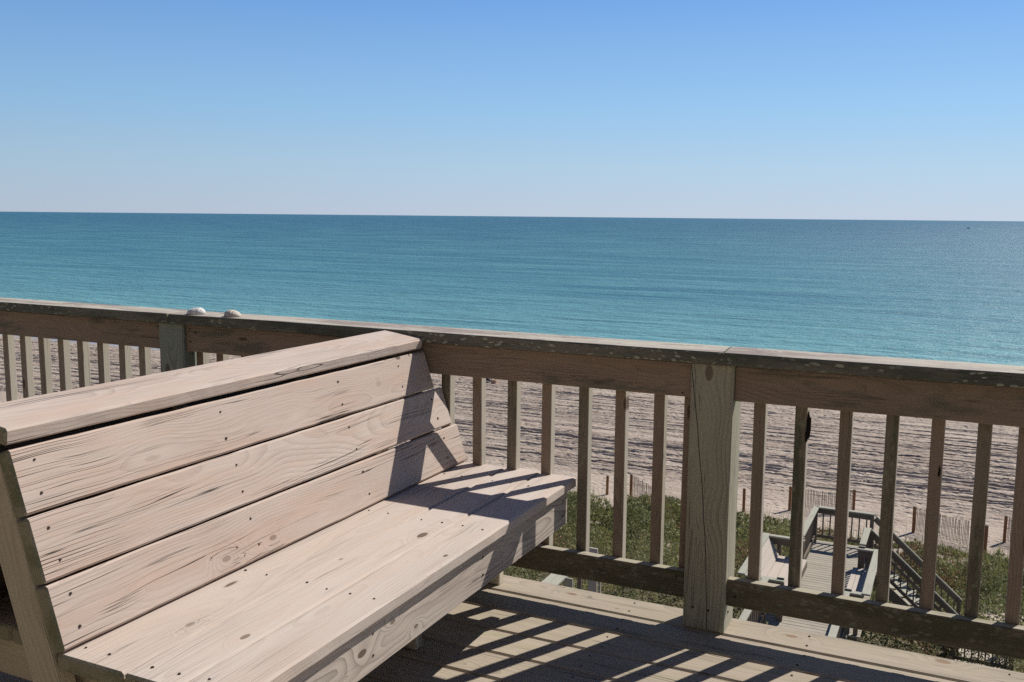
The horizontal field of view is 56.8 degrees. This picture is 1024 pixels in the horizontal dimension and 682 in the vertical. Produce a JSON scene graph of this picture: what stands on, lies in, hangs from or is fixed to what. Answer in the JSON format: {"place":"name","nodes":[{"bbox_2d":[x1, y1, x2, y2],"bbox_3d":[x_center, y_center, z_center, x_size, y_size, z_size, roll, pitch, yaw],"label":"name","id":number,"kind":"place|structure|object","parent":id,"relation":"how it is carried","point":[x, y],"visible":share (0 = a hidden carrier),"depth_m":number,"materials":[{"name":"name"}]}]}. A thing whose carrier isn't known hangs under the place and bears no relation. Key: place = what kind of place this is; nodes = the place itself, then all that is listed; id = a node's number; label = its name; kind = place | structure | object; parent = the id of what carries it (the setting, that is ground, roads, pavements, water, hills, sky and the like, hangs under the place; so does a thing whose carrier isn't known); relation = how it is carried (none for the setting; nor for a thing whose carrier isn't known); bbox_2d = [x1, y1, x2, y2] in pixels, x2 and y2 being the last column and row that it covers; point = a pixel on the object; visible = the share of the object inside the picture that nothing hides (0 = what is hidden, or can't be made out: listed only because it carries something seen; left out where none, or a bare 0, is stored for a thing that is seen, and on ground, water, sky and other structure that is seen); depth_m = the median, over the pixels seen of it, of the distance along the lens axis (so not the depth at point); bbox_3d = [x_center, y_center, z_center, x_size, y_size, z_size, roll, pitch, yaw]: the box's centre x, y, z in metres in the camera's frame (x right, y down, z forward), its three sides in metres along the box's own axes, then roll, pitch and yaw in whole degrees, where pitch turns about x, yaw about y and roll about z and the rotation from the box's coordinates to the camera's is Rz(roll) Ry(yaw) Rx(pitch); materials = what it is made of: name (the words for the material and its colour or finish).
{"place":"outdoors","nodes":[
{"label":"outdoors","id":0,"kind":"place"},
{"bbox_2d":[0,334,1018,546],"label":"beach","id":1,"kind":"structure","parent":0,"point":[868,447],"depth_m":61.05,"materials":[{"name":"beige sand"}]},
{"bbox_2d":[0,212,1023,365],"bbox_3d":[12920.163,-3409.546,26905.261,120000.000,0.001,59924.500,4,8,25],"label":"sea","id":2,"kind":"structure","parent":0,"point":[935,290],"depth_m":253.79,"materials":[{"name":"liquid"}]},
{"bbox_2d":[0,0,1023,220],"label":"sky","id":3,"kind":"structure","parent":0,"point":[732,109],"materials":[{"name":"blue"}]},
{"bbox_2d":[504,481,1023,672],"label":"dune","id":4,"kind":"structure","parent":0,"point":[902,535],"depth_m":41.39,"materials":[{"name":"green plant"}]},
{"bbox_2d":[542,547,600,592],"bbox_3d":[0.851,6.637,19.607,0.491,3.680,3.918,4,8,27],"label":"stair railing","id":5,"kind":"object","parent":4,"relation":"on","point":[555,579],"visible":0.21,"depth_m":19.71,"materials":[{"name":"wood"}]},
{"bbox_2d":[503,489,1023,672],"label":"dune vegetation","id":6,"kind":"object","parent":4,"relation":"on","point":[952,574],"visible":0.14,"depth_m":30.25,"materials":[{"name":"green plant"}]},
{"bbox_2d":[912,506,988,552],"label":"sand fence","id":7,"kind":"object","parent":4,"relation":"on","point":[914,525],"visible":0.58,"depth_m":41.67,"materials":[{"name":"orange wood"}]},
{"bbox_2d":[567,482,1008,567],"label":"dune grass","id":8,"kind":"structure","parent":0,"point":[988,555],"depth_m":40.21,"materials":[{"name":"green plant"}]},
{"bbox_3d":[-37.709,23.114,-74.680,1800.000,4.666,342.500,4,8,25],"label":"ground","id":9,"kind":"structure","parent":0,"visible":0},
{"bbox_2d":[606,475,608,494],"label":"fence post","id":10,"kind":"object","parent":9,"relation":"on","point":[607,484],"visible":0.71,"depth_m":47.81,"materials":[{"name":"orange wood"}]},
{"bbox_2d":[629,474,651,495],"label":"sand fence","id":11,"kind":"object","parent":9,"relation":"on","point":[633,478],"visible":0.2,"depth_m":47.08,"materials":[{"name":"beige wood"}]},
{"bbox_2d":[742,488,745,511],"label":"fence post","id":12,"kind":"object","parent":9,"relation":"on","point":[743,499],"visible":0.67,"depth_m":45.39,"materials":[{"name":"orange wood"}]},
{"bbox_2d":[739,505,874,641],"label":"boardwalk","id":13,"kind":"structure","parent":9,"relation":"on","point":[817,575],"depth_m":22.73,"materials":[{"name":"grey wood"}]},
{"bbox_2d":[737,532,806,621],"bbox_3d":[5.868,5.229,21.198,1.053,0.950,2.940,4,8,25],"label":"boardwalk bench","id":14,"kind":"object","parent":13,"relation":"on","point":[777,573],"visible":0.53,"depth_m":21.76,"materials":[{"name":"brown wood"}]},
{"bbox_2d":[844,545,877,635],"bbox_3d":[7.517,5.347,20.421,0.593,0.950,2.940,4,8,25],"label":"boardwalk bench","id":15,"kind":"object","parent":13,"relation":"on","point":[860,582],"visible":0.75,"depth_m":20.79,"materials":[{"name":"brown wood"}]},
{"bbox_2d":[788,486,852,513],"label":"sand fence","id":16,"kind":"object","parent":9,"relation":"on","point":[790,497],"visible":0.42,"depth_m":45.85,"materials":[{"name":"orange wood"}]},
{"bbox_2d":[852,489,855,509],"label":"fence post","id":17,"kind":"object","parent":9,"relation":"on","point":[853,499],"visible":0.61,"depth_m":45.51,"materials":[{"name":"orange wood"}]},
{"bbox_2d":[948,647,1013,670],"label":"stair platform","id":18,"kind":"structure","parent":9,"relation":"on","point":[991,661],"depth_m":21.96,"materials":[{"name":"wood"}]},
{"bbox_2d":[869,514,961,654],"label":"stairs","id":19,"kind":"structure","parent":18,"relation":"on","point":[899,588],"depth_m":23.03,"materials":[{"name":"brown wood"}]},
{"bbox_2d":[1003,515,1011,542],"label":"sand fence","id":20,"kind":"object","parent":9,"relation":"on","point":[1005,532],"visible":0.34,"depth_m":41.71,"materials":[{"name":"orange wood"}]},
{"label":"deck joists","id":21,"kind":"structure","parent":0,"visible":0},
{"bbox_2d":[0,575,1023,681],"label":"deck","id":22,"kind":"structure","parent":21,"relation":"on","point":[511,629],"depth_m":3.03,"materials":[{"name":"brown wood"}]},
{"bbox_2d":[0,330,575,681],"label":"deck bench","id":23,"kind":"object","parent":22,"relation":"on","point":[277,516],"visible":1,"depth_m":2.41,"materials":[{"name":"brown wood"}]},
{"bbox_2d":[0,297,1023,659],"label":"deck railing","id":24,"kind":"object","parent":22,"relation":"on","point":[716,385],"visible":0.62,"depth_m":3.14,"materials":[{"name":"brown wood"}]},
{"bbox_2d":[186,307,205,314],"bbox_3d":[-1.345,-0.128,4.031,0.084,0.029,0.065,1,8,5],"label":"seashell","id":25,"kind":"object","parent":24,"relation":"on","point":[197,311],"visible":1,"depth_m":4.01,"materials":[{"name":"white"}]},
{"bbox_2d":[224,310,241,317],"bbox_3d":[-1.165,-0.115,3.946,0.084,0.029,0.065,6,9,35],"label":"seashell","id":26,"kind":"object","parent":24,"relation":"on","point":[232,313],"visible":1,"depth_m":3.92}
]}

